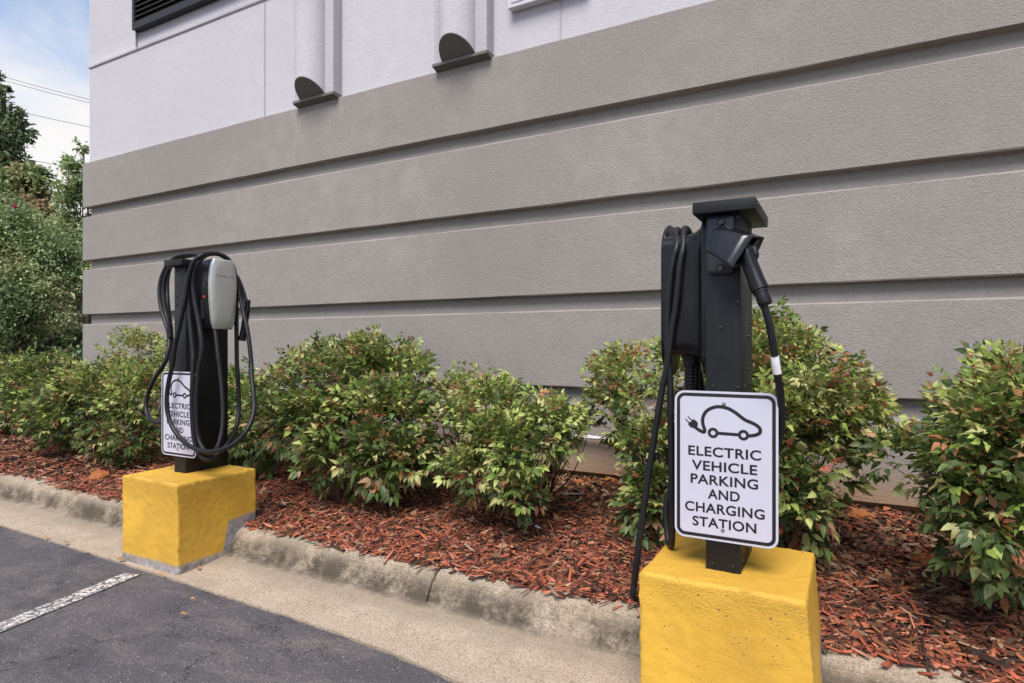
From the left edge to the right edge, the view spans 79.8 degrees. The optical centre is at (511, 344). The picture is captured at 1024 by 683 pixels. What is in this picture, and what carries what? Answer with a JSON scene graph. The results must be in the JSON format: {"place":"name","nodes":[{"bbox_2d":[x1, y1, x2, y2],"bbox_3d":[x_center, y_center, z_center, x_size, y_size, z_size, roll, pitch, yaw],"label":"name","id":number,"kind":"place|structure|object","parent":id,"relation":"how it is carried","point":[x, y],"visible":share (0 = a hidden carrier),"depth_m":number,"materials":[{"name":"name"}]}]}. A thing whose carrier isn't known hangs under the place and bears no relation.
{"place":"outdoors","nodes":[
{"label":"outdoors","id":0,"kind":"place"},
{"bbox_2d":[0,0,91,220],"label":"sky","id":1,"kind":"structure","parent":0,"point":[44,43],"materials":[{"name":"white"}]},
{"bbox_2d":[4,80,88,102],"bbox_3d":[-24.855,-13.187,30.000,18.253,6.149,0.022,0,0,19],"label":"overhead wire","id":2,"kind":"object","parent":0,"point":[47,92],"visible":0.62,"depth_m":28.97,"materials":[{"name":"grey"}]},
{"bbox_2d":[9,78,89,99],"bbox_3d":[-24.855,-13.361,30.000,18.253,6.220,0.022,0,0,19],"label":"overhead wire","id":3,"kind":"object","parent":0,"point":[50,89],"visible":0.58,"depth_m":28.93,"materials":[{"name":"grey"}]},
{"bbox_2d":[18,111,88,126],"bbox_3d":[-24.855,-11.845,30.000,18.252,5.399,0.022,0,0,19],"label":"overhead wire","id":4,"kind":"object","parent":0,"point":[58,120],"visible":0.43,"depth_m":28.74,"materials":[{"name":"grey"}]},
{"bbox_2d":[0,526,451,682],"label":"asphalt","id":5,"kind":"structure","parent":0,"point":[140,628],"depth_m":2.38,"materials":[{"name":"grey asphalt"}]},
{"bbox_2d":[0,573,138,632],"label":"parking line","id":6,"kind":"object","parent":5,"relation":"on","point":[18,619],"visible":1,"depth_m":2.71,"materials":[{"name":"paint"}]},
{"bbox_2d":[0,373,1023,682],"bbox_3d":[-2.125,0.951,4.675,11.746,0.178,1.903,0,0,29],"label":"mulch","id":7,"kind":"object","parent":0,"point":[414,542],"visible":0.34,"depth_m":2.84,"materials":[{"name":"brown wood"}]},
{"bbox_2d":[0,70,40,353],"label":"tree","id":8,"kind":"object","parent":7,"relation":"on","point":[14,138],"visible":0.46,"depth_m":16.92,"materials":[{"name":"green plant"}]},
{"bbox_2d":[0,159,79,356],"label":"tree","id":9,"kind":"object","parent":7,"relation":"on","point":[19,178],"visible":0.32,"depth_m":13.77,"materials":[{"name":"green plant"}]},
{"bbox_2d":[0,185,91,386],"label":"flowering tree","id":10,"kind":"object","parent":7,"relation":"on","point":[23,267],"visible":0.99,"depth_m":10.34,"materials":[{"name":"green plant"}]},
{"bbox_2d":[0,229,91,374],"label":"tree","id":11,"kind":"object","parent":7,"relation":"on","point":[70,342],"visible":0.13,"depth_m":13.32,"materials":[{"name":"green plant"}]},
{"bbox_2d":[0,344,100,436],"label":"shrub","id":12,"kind":"object","parent":7,"relation":"on","point":[32,369],"visible":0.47,"depth_m":6.62,"materials":[{"name":"green plant"}]},
{"bbox_2d":[46,135,91,323],"bbox_3d":[-8.742,-1.632,12.527,1.547,5.249,1.269,0,0,29],"label":"tree","id":13,"kind":"object","parent":7,"relation":"on","point":[65,198],"visible":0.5,"depth_m":12.39,"materials":[{"name":"green plant"}]},
{"bbox_2d":[5,354,168,468],"bbox_3d":[-3.702,0.551,5.383,2.379,0.939,1.006,0,0,29],"label":"shrub","id":14,"kind":"object","parent":7,"relation":"on","point":[71,400],"visible":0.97,"depth_m":5.03,"materials":[{"name":"green plant"}]},
{"bbox_2d":[88,470,109,479],"bbox_3d":[-3.004,0.960,4.449,0.142,0.098,0.137,0,0,29],"label":"clay clod","id":15,"kind":"object","parent":7,"relation":"on","point":[98,474],"visible":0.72,"depth_m":4.42,"materials":[{"name":"orange soil"}]},
{"bbox_2d":[94,323,166,441],"bbox_3d":[-3.599,0.384,5.947,1.168,1.196,0.742,0,0,29],"label":"shrub","id":16,"kind":"object","parent":7,"relation":"on","point":[158,348],"visible":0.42,"depth_m":5.89,"materials":[{"name":"green plant"}]},
{"bbox_2d":[228,356,302,480],"bbox_3d":[-1.984,0.551,4.566,0.866,0.935,1.171,0,0,-25],"label":"shrub","id":17,"kind":"object","parent":7,"relation":"on","point":[239,453],"visible":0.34,"depth_m":4.40,"materials":[{"name":"green plant"}]},
{"bbox_2d":[242,322,446,506],"bbox_3d":[-0.953,0.425,3.893,1.456,1.156,1.120,0,0,29],"label":"shrub","id":18,"kind":"object","parent":7,"relation":"on","point":[372,395],"visible":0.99,"depth_m":3.62,"materials":[{"name":"green plant"}]},
{"bbox_2d":[414,358,502,492],"bbox_3d":[-0.335,0.530,3.975,0.518,0.885,0.568,0,0,29],"label":"shrub","id":19,"kind":"object","parent":7,"relation":"on","point":[447,383],"visible":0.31,"depth_m":3.90,"materials":[{"name":"green plant"}]},
{"bbox_2d":[415,361,600,532],"bbox_3d":[-0.010,0.550,3.317,0.962,0.912,1.009,0,0,-18],"label":"shrub","id":20,"kind":"object","parent":7,"relation":"on","point":[492,454],"visible":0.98,"depth_m":3.15,"materials":[{"name":"green plant"}]},
{"bbox_2d":[511,491,607,505],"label":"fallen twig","id":21,"kind":"object","parent":7,"relation":"on","point":[572,499],"visible":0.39,"depth_m":3.67,"materials":[{"name":"wood"}]},
{"bbox_2d":[575,479,584,484],"bbox_3d":[0.453,0.921,4.089,0.083,0.045,0.072,0,0,4],"label":"clay clod","id":22,"kind":"object","parent":7,"relation":"on","point":[579,481],"visible":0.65,"depth_m":4.07,"materials":[{"name":"orange soil"}]},
{"bbox_2d":[602,477,617,482],"bbox_3d":[0.661,0.923,4.141,0.091,0.050,0.111,0,0,-44],"label":"clay clod","id":23,"kind":"object","parent":7,"relation":"on","point":[613,480],"visible":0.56,"depth_m":4.12,"materials":[{"name":"orange soil"}]},
{"bbox_2d":[574,334,701,550],"bbox_3d":[0.731,0.469,3.250,0.687,1.104,0.978,0,0,-16],"label":"shrub","id":24,"kind":"object","parent":7,"relation":"on","point":[632,480],"visible":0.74,"depth_m":3.12,"materials":[{"name":"green plant"}]},
{"bbox_2d":[678,295,902,564],"bbox_3d":[1.232,0.378,2.811,0.955,1.226,0.961,0,0,29],"label":"shrub","id":25,"kind":"object","parent":7,"relation":"on","point":[841,400],"visible":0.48,"depth_m":2.56,"materials":[{"name":"green plant"}]},
{"bbox_2d":[821,616,856,640],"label":"fallen twig","id":26,"kind":"object","parent":7,"relation":"on","point":[839,625],"visible":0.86,"depth_m":2.10,"materials":[{"name":"brown wood"}]},
{"bbox_2d":[847,509,875,519],"bbox_3d":[1.885,0.925,3.307,0.143,0.064,0.116,0,0,29],"label":"clay clod","id":27,"kind":"object","parent":7,"relation":"on","point":[860,514],"visible":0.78,"depth_m":3.27,"materials":[{"name":"orange soil"}]},
{"bbox_2d":[910,553,935,565],"bbox_3d":[1.821,0.949,2.668,0.134,0.062,0.141,0,0,-14],"label":"clay clod","id":28,"kind":"object","parent":7,"relation":"on","point":[923,558],"visible":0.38,"depth_m":2.66,"materials":[{"name":"brown soil"}]},
{"bbox_2d":[847,337,1023,615],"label":"shrub","id":29,"kind":"object","parent":7,"relation":"on","point":[969,452],"visible":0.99,"depth_m":2.02,"materials":[{"name":"green plant"}]},
{"bbox_2d":[945,595,965,604],"bbox_3d":[1.655,0.959,2.282,0.070,0.045,0.063,0,0,29],"label":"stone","id":30,"kind":"object","parent":7,"relation":"on","point":[955,598],"visible":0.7,"depth_m":2.27,"materials":[{"name":"brown stone"}]},
{"bbox_2d":[629,196,785,603],"bbox_3d":[0.635,0.278,2.002,0.404,1.415,0.561,0,0,-44],"label":"charging station","id":31,"kind":"object","parent":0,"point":[721,496],"visible":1,"depth_m":1.86,"materials":[{"name":"grey metal"}]},
{"label":"ground","id":32,"kind":"structure","parent":0,"visible":0},
{"bbox_2d":[16,207,91,363],"bbox_3d":[-24.650,-3.338,29.766,20.894,8.828,9.030,0,0,45],"label":"wood","id":33,"kind":"object","parent":32,"relation":"on","point":[79,356],"depth_m":24.23,"materials":[{"name":"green plant"}]},
{"bbox_2d":[0,471,1015,682],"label":"kerb","id":34,"kind":"structure","parent":32,"relation":"on","point":[456,627],"depth_m":2.54,"materials":[{"name":"concrete"}]},
{"bbox_2d":[122,465,255,574],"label":"concrete block","id":35,"kind":"structure","parent":34,"relation":"on","point":[177,523],"depth_m":3.14,"materials":[{"name":"yellow concrete"}]},
{"bbox_2d":[144,251,256,472],"bbox_3d":[-1.741,0.074,3.390,1.009,1.233,0.344,0,0,29],"label":"charging station","id":36,"kind":"object","parent":35,"relation":"on","point":[210,296],"visible":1,"depth_m":3.30,"materials":[{"name":"grey plastic"}]},
{"bbox_2d":[83,0,1023,513],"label":"building","id":37,"kind":"structure","parent":32,"relation":"on","point":[515,188],"depth_m":4.35,"materials":[{"name":"grey paint"}]},
{"bbox_2d":[546,434,608,439],"bbox_3d":[0.635,0.629,4.114,1.580,0.041,0.071,0,0,29],"label":"conduit pipe","id":38,"kind":"object","parent":37,"relation":"attached to","point":[593,437],"visible":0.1,"depth_m":4.13,"materials":[{"name":"white plastic"}]},
{"bbox_2d":[639,533,821,682],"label":"concrete block","id":39,"kind":"structure","parent":32,"relation":"on","point":[757,620],"depth_m":1.77,"materials":[{"name":"yellow concrete"}]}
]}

